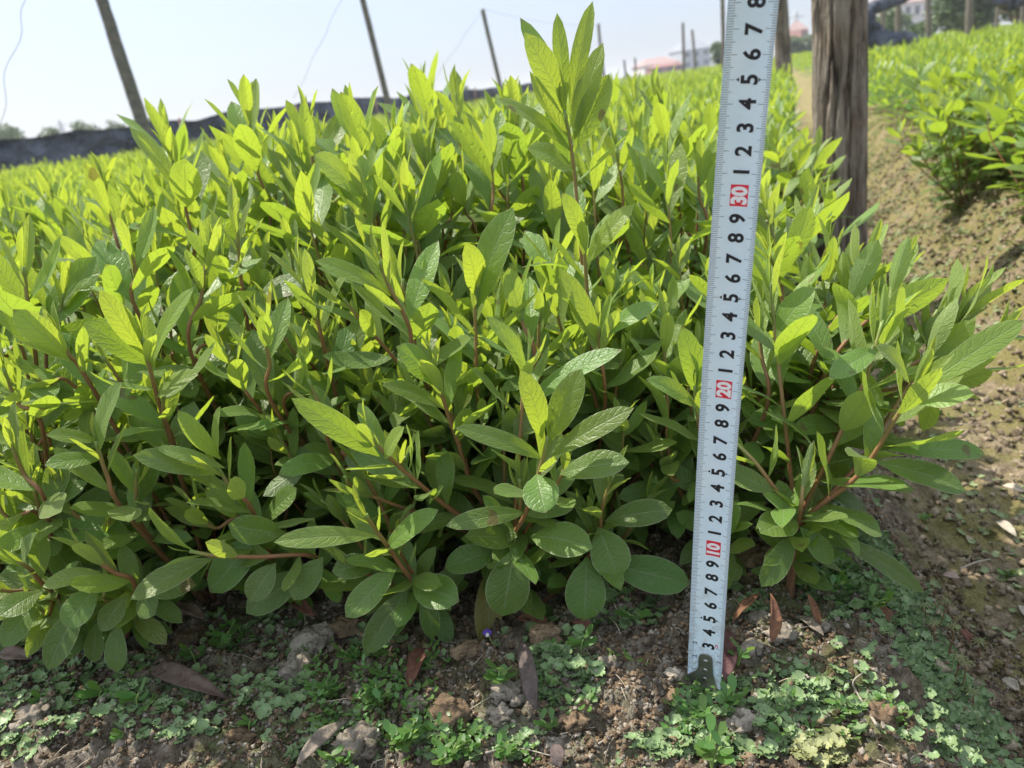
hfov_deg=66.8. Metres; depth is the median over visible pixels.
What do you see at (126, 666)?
weed
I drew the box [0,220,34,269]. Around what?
seedling shrub
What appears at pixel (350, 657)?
weed
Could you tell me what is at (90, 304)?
seedling shrub
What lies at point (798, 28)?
house
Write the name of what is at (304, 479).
seedling shrub
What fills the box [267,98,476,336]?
seedling shrub
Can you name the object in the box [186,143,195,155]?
seedling shrub
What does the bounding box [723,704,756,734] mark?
soil clod
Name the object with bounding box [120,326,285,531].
seedling shrub
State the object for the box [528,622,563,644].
soil clod
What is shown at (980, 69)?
seedling shrub
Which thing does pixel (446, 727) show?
chickweed mat
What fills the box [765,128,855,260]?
seedling shrub
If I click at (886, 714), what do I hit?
soil clod
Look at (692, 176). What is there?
seedling shrub
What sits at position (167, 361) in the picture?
seedling shrub
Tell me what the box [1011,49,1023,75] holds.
seedling shrub
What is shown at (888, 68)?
seedling field
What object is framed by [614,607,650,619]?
weed
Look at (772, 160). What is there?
seedling shrub
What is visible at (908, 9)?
window
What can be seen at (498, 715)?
soil clod
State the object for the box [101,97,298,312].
seedling shrub
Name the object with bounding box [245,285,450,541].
seedling shrub
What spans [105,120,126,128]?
broadleaf tree
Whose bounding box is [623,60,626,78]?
net pole
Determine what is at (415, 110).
seedling shrub
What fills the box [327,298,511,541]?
seedling shrub
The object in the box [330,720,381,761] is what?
soil clod
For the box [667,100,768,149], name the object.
seedling shrub
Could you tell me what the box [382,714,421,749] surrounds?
weed
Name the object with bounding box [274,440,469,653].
seedling shrub
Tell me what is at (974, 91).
seedling shrub
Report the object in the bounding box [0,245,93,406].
seedling shrub
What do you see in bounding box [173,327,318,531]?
seedling shrub
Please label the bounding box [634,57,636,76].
net pole
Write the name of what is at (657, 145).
seedling shrub
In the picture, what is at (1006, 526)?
dead leaf
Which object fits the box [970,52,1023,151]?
seedling shrub
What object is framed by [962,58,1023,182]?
seedling shrub
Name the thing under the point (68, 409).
seedling shrub
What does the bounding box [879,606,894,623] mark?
dead leaf
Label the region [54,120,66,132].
lattice mast
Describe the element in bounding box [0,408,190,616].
seedling shrub
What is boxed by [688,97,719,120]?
seedling shrub
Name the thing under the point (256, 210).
seedling shrub
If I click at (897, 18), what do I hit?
net pole
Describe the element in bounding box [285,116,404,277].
seedling shrub
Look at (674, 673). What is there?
soil clod
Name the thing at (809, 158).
seedling shrub
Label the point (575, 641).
weed
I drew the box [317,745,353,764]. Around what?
weed
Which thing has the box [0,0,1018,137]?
sky
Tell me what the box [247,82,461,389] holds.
seedling shrub
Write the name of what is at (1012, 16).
broadleaf tree
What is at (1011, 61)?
seedling shrub
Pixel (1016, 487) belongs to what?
dead leaf
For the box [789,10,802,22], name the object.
lattice mast
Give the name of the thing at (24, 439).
seedling shrub
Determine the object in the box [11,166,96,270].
seedling shrub
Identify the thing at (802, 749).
yellowed liverwort
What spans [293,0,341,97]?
wire
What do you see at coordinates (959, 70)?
seedling shrub
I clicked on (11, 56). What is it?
wire
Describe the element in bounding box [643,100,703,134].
seedling shrub
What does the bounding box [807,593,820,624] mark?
dead leaf
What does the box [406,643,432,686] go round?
dead leaf
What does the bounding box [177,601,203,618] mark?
dead leaf
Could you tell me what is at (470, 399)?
seedling shrub
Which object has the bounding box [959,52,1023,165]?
seedling shrub
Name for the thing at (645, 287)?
seedling shrub
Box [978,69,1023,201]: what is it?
seedling shrub
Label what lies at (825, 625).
soil clod
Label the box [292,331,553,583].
seedling shrub
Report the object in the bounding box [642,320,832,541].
seedling shrub
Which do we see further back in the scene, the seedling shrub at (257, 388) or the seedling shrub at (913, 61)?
the seedling shrub at (913, 61)
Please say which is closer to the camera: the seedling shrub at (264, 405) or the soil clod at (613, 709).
the soil clod at (613, 709)
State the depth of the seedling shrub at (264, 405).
0.61 m
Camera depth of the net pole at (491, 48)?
14.21 m
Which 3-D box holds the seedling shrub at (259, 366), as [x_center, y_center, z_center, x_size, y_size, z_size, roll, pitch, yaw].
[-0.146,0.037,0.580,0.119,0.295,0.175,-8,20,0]
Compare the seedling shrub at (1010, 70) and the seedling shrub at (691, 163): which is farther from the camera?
the seedling shrub at (1010, 70)
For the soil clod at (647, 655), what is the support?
on the ground
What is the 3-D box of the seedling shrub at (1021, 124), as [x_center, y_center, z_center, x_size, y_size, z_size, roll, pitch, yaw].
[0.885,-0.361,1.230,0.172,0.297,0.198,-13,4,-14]
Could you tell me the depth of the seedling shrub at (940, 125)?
1.69 m
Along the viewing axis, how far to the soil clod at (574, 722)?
0.46 m
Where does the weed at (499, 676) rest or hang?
on the ground
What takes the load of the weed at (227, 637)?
on the ground
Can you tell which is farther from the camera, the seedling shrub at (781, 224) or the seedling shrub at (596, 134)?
the seedling shrub at (596, 134)
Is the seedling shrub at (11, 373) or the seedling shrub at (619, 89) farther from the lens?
the seedling shrub at (619, 89)
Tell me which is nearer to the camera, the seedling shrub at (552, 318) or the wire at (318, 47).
the seedling shrub at (552, 318)
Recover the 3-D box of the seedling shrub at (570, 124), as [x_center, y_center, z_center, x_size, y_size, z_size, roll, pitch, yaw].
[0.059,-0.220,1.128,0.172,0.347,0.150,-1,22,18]
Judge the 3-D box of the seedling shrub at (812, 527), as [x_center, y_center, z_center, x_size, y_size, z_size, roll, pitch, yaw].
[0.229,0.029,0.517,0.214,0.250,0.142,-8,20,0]
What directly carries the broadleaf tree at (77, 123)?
on the ground
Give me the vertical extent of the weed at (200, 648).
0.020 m
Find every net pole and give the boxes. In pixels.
[95,0,153,158]
[360,0,390,122]
[481,9,502,88]
[597,23,604,76]
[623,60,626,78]
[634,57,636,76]
[681,22,684,72]
[691,30,696,70]
[720,0,724,68]
[880,11,884,28]
[895,4,900,31]
[925,0,931,40]
[965,0,973,35]
[994,7,999,29]
[1020,5,1023,24]
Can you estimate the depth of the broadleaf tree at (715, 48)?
55.66 m
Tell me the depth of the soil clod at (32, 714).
0.52 m
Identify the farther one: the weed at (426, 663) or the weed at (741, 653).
the weed at (426, 663)
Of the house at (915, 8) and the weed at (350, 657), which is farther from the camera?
the house at (915, 8)
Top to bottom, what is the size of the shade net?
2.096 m
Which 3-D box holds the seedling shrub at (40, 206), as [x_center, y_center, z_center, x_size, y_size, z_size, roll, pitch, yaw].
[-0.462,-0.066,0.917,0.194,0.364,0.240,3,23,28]
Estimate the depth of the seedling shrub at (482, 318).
0.67 m
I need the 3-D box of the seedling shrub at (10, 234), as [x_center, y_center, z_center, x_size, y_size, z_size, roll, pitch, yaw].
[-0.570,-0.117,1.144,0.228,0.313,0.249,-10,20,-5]
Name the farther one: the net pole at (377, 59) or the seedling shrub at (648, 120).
the net pole at (377, 59)
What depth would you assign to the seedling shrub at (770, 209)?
0.76 m
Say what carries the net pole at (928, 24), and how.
on the ground
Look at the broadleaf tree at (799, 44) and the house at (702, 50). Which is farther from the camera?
the house at (702, 50)
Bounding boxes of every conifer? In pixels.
[918,0,975,36]
[958,0,1004,29]
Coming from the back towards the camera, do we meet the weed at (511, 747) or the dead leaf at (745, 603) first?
the dead leaf at (745, 603)
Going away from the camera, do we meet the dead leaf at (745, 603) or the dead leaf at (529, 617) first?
the dead leaf at (745, 603)
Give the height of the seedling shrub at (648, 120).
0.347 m
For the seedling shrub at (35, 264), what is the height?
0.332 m
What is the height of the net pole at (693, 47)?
1.890 m
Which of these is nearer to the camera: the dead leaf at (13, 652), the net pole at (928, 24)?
the dead leaf at (13, 652)
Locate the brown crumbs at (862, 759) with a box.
[0,487,1023,767]
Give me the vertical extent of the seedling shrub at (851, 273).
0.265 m
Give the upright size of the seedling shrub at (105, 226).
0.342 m
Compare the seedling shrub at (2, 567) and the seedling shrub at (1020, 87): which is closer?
the seedling shrub at (2, 567)
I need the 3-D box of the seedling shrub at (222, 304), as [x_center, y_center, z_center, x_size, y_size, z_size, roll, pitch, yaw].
[-0.229,0.009,0.624,0.161,0.333,0.155,-24,26,-37]
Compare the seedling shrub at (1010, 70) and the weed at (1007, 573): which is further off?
the seedling shrub at (1010, 70)
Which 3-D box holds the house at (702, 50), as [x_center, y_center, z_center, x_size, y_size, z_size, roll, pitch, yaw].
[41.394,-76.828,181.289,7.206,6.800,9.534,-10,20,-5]
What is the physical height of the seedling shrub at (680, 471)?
0.235 m
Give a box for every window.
[906,6,910,15]
[914,5,920,15]
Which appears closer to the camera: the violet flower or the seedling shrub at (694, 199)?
the violet flower
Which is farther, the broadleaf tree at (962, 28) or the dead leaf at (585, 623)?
the broadleaf tree at (962, 28)
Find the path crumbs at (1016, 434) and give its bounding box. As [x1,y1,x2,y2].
[867,131,1023,767]
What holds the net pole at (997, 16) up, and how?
on the ground
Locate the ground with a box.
[0,60,1023,767]
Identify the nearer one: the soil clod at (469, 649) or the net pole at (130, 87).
the soil clod at (469, 649)
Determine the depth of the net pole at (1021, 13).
15.86 m
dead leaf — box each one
[0,645,32,659]
[151,662,227,698]
[155,658,172,675]
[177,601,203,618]
[291,599,313,615]
[296,720,348,764]
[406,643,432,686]
[516,613,547,622]
[518,640,537,710]
[550,744,564,767]
[572,619,589,630]
[631,588,652,593]
[722,629,736,681]
[732,593,759,621]
[769,593,782,642]
[794,616,823,635]
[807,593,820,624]
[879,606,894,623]
[942,571,963,581]
[960,628,972,642]
[992,520,1015,535]
[1002,483,1023,491]
[1002,677,1019,690]
[1018,605,1023,614]
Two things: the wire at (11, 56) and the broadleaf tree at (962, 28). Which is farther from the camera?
the broadleaf tree at (962, 28)
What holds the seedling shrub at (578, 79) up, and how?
on the ground
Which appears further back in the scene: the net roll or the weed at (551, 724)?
the net roll
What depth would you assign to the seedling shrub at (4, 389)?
0.65 m
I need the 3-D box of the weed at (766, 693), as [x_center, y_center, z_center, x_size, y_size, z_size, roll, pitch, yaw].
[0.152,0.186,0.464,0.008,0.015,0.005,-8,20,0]
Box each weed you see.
[27,690,41,703]
[74,680,117,698]
[110,728,125,739]
[115,678,148,704]
[123,659,139,668]
[178,643,205,662]
[209,619,238,648]
[237,715,256,729]
[303,671,344,699]
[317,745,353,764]
[332,643,360,662]
[352,677,391,707]
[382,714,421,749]
[416,652,436,669]
[431,734,465,765]
[483,658,516,683]
[494,730,516,757]
[533,707,559,731]
[566,624,597,653]
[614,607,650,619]
[693,693,719,718]
[694,712,734,767]
[719,673,748,704]
[728,636,754,666]
[760,685,772,701]
[813,566,847,586]
[864,584,893,612]
[917,513,932,523]
[997,567,1016,577]
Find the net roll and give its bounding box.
[986,0,1023,11]
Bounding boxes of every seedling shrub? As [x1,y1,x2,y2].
[0,168,110,360]
[0,169,153,357]
[0,213,130,597]
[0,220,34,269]
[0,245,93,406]
[0,287,220,603]
[0,352,104,428]
[0,360,77,461]
[0,367,149,597]
[0,383,5,624]
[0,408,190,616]
[0,452,71,651]
[0,522,195,672]
[4,206,38,271]
[7,198,89,238]
[8,191,73,208]
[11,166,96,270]
[11,248,110,375]
[14,191,122,236]
[15,336,178,557]
[26,190,79,270]
[27,189,91,206]
[45,350,234,604]
[53,74,305,392]
[60,183,302,532]
[74,183,280,395]
[81,311,225,536]
[82,184,130,221]
[99,153,248,341]
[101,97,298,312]
[104,390,308,588]
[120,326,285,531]
[130,407,341,620]
[136,146,229,205]
[139,119,341,408]
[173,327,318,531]
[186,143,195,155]
[194,235,384,546]
[200,106,336,340]
[205,109,350,338]
[218,134,477,447]
[222,335,407,531]
[223,347,414,570]
[227,332,399,547]
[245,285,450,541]
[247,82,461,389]
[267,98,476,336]
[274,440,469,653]
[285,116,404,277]
[291,114,433,333]
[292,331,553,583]
[309,208,597,502]
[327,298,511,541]
[332,324,519,563]
[335,358,560,545]
[361,50,483,302]
[389,75,570,307]
[390,84,461,302]
[392,61,544,303]
[406,244,623,518]
[435,283,520,326]
[444,311,596,546]
[444,317,689,620]
[449,95,578,288]
[451,110,485,254]
[454,100,606,312]
[485,127,710,430]
[490,330,694,544]
[497,1,663,519]
[499,217,660,491]
[547,290,692,550]
[553,101,682,298]
[560,75,718,330]
[568,113,591,273]
[573,126,637,266]
[577,149,696,273]
[582,263,703,429]
[585,101,675,162]
[587,135,711,211]
[594,64,691,153]
[611,98,660,151]
[612,283,830,588]
[619,232,783,439]
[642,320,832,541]
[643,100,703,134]
[654,161,708,312]
[657,159,805,316]
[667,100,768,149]
[669,97,719,122]
[682,167,880,405]
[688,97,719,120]
[703,183,1023,511]
[709,127,802,315]
[717,116,852,223]
[733,242,1023,598]
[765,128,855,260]
[766,117,773,131]
[766,126,831,206]
[883,85,1013,217]
[900,44,973,159]
[909,50,985,167]
[917,68,1014,192]
[932,60,1006,163]
[950,77,1023,219]
[958,45,1023,74]
[958,59,1023,139]
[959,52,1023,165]
[961,72,1023,187]
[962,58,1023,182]
[965,59,1021,173]
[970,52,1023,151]
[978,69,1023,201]
[991,98,1023,202]
[1000,57,1023,76]
[1010,101,1023,131]
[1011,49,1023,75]
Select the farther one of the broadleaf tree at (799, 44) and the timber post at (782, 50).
the broadleaf tree at (799, 44)
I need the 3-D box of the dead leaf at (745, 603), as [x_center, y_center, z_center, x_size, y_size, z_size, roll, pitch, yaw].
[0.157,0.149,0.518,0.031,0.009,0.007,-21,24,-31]
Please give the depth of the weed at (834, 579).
0.53 m
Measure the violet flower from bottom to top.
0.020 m
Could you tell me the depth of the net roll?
8.78 m
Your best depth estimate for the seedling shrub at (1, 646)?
0.60 m
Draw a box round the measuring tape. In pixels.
[687,0,778,689]
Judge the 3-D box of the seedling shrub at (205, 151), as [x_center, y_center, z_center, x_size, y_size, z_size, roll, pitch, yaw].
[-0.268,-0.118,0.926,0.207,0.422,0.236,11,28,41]
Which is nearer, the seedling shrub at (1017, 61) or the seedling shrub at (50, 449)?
the seedling shrub at (50, 449)
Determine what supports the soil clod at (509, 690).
on the ground
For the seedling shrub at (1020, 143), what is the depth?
1.31 m
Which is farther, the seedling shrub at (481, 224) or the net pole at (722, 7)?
the net pole at (722, 7)
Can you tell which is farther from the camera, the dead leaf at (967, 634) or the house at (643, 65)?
the house at (643, 65)
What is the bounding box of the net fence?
[0,83,532,172]
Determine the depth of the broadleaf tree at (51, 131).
59.32 m
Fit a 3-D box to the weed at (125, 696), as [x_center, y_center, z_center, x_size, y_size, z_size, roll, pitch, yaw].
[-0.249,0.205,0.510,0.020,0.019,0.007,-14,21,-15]
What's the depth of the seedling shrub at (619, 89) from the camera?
1.18 m
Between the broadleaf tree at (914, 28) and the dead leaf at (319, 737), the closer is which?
the dead leaf at (319, 737)
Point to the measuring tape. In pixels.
(750, 32)
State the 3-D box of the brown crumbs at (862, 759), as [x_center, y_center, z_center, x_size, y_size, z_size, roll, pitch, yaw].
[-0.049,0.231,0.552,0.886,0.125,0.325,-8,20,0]
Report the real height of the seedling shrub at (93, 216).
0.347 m
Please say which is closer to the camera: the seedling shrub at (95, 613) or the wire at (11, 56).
the seedling shrub at (95, 613)
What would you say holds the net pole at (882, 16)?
on the ground
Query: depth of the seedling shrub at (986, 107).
1.44 m
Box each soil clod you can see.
[8,701,52,733]
[169,622,209,646]
[226,726,255,742]
[277,650,313,681]
[286,620,336,658]
[329,615,367,639]
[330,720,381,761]
[395,620,414,636]
[402,695,428,713]
[428,693,470,731]
[449,639,481,662]
[486,701,513,727]
[489,676,524,707]
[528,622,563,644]
[558,711,590,734]
[598,655,620,670]
[607,704,624,716]
[636,651,659,670]
[660,687,684,704]
[663,666,684,682]
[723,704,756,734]
[735,544,771,568]
[740,638,763,660]
[747,609,770,624]
[761,622,799,646]
[820,619,834,633]
[862,698,900,728]
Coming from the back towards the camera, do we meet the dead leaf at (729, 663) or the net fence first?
the net fence
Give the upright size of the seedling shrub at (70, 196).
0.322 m
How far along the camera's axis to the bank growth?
1.51 m
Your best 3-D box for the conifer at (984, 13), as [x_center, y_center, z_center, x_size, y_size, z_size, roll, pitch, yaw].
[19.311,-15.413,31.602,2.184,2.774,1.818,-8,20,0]
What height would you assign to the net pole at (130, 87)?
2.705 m
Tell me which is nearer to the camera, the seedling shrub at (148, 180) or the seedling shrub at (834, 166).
the seedling shrub at (148, 180)
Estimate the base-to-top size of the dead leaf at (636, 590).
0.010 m
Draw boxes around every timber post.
[774,0,795,132]
[811,0,868,258]
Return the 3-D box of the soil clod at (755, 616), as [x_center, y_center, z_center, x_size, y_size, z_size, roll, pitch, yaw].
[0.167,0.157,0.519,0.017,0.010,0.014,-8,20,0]
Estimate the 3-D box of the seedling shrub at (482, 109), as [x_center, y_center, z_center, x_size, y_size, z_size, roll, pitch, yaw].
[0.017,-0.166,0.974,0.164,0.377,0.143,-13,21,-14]
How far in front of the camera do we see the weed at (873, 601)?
0.51 m
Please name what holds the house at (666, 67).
on the ground
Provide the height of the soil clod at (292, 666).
0.018 m
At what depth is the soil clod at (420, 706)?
0.49 m
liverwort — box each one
[0,490,1023,767]
[788,724,852,767]
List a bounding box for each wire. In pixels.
[0,0,25,122]
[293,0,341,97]
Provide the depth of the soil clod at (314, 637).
0.56 m
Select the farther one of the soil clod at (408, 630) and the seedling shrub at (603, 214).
the seedling shrub at (603, 214)
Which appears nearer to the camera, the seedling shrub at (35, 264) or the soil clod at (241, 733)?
the soil clod at (241, 733)
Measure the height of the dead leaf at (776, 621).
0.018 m
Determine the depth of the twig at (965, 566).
0.69 m
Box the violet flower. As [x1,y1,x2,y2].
[483,629,492,643]
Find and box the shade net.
[868,0,928,50]
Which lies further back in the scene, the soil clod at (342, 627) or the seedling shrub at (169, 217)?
the seedling shrub at (169, 217)
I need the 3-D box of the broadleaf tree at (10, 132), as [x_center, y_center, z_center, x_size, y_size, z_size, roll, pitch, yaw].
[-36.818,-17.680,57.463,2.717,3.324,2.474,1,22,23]
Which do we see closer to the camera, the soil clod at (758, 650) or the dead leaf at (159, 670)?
the soil clod at (758, 650)
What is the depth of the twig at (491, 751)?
0.45 m
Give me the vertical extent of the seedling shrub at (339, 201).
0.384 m
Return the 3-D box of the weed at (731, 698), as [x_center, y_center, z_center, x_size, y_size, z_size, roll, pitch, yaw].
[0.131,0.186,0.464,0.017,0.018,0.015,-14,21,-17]
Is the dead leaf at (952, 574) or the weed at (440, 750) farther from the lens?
the dead leaf at (952, 574)
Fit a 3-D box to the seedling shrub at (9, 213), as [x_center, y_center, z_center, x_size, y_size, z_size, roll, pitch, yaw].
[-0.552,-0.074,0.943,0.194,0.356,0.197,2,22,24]
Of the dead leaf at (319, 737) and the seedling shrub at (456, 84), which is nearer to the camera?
the dead leaf at (319, 737)
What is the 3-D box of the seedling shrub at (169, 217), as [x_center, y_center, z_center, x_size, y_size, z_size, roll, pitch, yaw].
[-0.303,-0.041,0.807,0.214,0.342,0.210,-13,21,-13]
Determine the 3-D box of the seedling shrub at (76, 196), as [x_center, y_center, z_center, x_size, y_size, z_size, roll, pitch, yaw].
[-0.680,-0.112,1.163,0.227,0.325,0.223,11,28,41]
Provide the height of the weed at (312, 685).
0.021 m
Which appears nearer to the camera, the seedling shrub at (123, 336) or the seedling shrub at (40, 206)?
the seedling shrub at (123, 336)
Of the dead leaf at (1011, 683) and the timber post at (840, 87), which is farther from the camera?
the timber post at (840, 87)
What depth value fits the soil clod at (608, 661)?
0.49 m
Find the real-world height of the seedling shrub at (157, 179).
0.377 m
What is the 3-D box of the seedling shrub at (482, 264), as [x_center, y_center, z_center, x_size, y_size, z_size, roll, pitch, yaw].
[-0.032,0.018,0.580,0.190,0.301,0.141,-8,20,0]
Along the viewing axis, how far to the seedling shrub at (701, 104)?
1.93 m
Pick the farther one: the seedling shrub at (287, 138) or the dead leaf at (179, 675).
the seedling shrub at (287, 138)
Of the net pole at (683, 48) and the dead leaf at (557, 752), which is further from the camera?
the net pole at (683, 48)
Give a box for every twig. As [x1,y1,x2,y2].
[485,747,549,755]
[852,671,878,726]
[959,558,990,569]
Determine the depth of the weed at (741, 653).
0.48 m
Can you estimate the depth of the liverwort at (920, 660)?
0.50 m
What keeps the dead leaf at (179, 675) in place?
on the ground
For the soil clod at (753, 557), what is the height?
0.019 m
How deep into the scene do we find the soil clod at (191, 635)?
0.59 m
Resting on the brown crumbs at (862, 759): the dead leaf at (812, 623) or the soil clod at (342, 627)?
the dead leaf at (812, 623)
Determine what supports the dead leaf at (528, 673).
on the ground
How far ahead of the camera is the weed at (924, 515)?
0.74 m
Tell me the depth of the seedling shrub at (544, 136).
0.78 m
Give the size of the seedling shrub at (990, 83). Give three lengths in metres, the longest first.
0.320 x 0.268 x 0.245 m
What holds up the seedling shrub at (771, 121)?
on the ground
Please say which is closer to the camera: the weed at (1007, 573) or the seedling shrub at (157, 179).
the weed at (1007, 573)
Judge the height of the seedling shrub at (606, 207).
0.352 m
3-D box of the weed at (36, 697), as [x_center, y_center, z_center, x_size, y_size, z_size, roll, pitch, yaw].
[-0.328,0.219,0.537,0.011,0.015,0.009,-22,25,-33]
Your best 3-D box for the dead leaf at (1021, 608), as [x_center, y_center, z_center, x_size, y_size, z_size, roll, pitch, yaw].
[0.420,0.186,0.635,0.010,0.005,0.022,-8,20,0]
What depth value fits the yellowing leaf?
0.56 m
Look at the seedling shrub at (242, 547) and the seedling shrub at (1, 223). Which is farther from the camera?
the seedling shrub at (1, 223)
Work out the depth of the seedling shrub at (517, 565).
0.51 m
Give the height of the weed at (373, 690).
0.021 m
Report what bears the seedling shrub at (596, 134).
on the ground
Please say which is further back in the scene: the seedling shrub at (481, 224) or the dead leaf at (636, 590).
the seedling shrub at (481, 224)
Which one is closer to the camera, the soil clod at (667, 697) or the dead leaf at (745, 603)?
the soil clod at (667, 697)
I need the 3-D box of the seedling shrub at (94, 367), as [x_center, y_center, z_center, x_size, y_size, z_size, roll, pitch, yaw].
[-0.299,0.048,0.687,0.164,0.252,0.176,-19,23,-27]
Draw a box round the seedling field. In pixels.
[0,20,1023,202]
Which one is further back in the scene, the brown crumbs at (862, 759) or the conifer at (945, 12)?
the conifer at (945, 12)
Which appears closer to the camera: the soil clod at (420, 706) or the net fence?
the soil clod at (420, 706)
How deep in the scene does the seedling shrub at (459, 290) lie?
0.62 m
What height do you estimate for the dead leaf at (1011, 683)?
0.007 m
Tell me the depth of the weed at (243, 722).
0.49 m
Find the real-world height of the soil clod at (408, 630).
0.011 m
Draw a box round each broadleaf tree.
[0,123,27,139]
[36,126,59,136]
[69,120,100,129]
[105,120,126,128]
[709,41,721,65]
[790,34,811,54]
[876,7,913,31]
[901,22,936,33]
[941,13,993,34]
[993,7,1019,25]
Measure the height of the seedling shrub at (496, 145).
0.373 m
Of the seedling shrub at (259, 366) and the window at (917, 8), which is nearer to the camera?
the seedling shrub at (259, 366)
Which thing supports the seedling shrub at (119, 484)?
on the ground
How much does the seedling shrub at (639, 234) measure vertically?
0.364 m
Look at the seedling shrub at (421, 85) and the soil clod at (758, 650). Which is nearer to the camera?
the soil clod at (758, 650)
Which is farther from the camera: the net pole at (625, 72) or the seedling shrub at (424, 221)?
the net pole at (625, 72)
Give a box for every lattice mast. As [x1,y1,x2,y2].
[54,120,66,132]
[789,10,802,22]
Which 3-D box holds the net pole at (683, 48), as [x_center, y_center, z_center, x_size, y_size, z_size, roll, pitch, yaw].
[6.373,-12.321,28.860,0.160,2.045,0.125,-8,20,0]
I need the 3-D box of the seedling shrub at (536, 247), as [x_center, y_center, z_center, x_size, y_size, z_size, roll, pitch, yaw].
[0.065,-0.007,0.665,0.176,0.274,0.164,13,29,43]
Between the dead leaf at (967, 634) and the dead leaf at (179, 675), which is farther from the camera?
the dead leaf at (967, 634)
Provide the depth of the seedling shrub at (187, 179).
0.69 m
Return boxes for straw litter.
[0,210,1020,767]
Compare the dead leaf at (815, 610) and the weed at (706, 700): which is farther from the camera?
the dead leaf at (815, 610)
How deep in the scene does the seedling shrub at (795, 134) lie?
1.27 m
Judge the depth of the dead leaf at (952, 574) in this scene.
0.65 m
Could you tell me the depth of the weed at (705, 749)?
0.42 m
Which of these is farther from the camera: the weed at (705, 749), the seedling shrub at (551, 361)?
the seedling shrub at (551, 361)
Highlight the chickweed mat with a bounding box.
[33,546,912,764]
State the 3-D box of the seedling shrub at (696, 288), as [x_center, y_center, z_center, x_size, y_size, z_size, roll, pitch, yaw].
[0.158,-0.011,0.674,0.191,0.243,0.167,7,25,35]
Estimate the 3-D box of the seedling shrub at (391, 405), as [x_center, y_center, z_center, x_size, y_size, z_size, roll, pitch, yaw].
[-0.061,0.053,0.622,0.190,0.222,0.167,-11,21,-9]
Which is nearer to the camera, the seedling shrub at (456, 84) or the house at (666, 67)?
the seedling shrub at (456, 84)
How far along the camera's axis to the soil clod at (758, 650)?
0.50 m
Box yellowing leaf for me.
[475,579,501,641]
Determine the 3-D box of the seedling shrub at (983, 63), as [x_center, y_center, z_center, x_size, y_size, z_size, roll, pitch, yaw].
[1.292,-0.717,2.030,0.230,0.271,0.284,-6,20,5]
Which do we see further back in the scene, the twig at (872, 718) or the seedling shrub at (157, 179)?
the seedling shrub at (157, 179)
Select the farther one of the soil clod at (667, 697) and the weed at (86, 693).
the weed at (86, 693)
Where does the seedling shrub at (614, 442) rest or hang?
on the ground
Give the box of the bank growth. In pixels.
[867,115,1023,640]
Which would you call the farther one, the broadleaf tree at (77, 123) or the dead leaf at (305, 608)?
the broadleaf tree at (77, 123)
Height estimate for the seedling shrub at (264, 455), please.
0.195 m
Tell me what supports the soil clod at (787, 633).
on the ground
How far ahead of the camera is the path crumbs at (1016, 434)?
0.89 m
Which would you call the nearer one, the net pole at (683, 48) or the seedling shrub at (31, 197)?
the seedling shrub at (31, 197)
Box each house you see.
[631,56,679,76]
[646,63,685,75]
[668,38,710,68]
[790,21,808,53]
[869,0,924,29]
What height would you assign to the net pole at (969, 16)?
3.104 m
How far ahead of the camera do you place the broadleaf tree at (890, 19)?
38.69 m
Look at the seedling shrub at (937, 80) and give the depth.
1.92 m
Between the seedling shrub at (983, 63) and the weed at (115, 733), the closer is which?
the weed at (115, 733)
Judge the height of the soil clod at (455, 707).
0.016 m

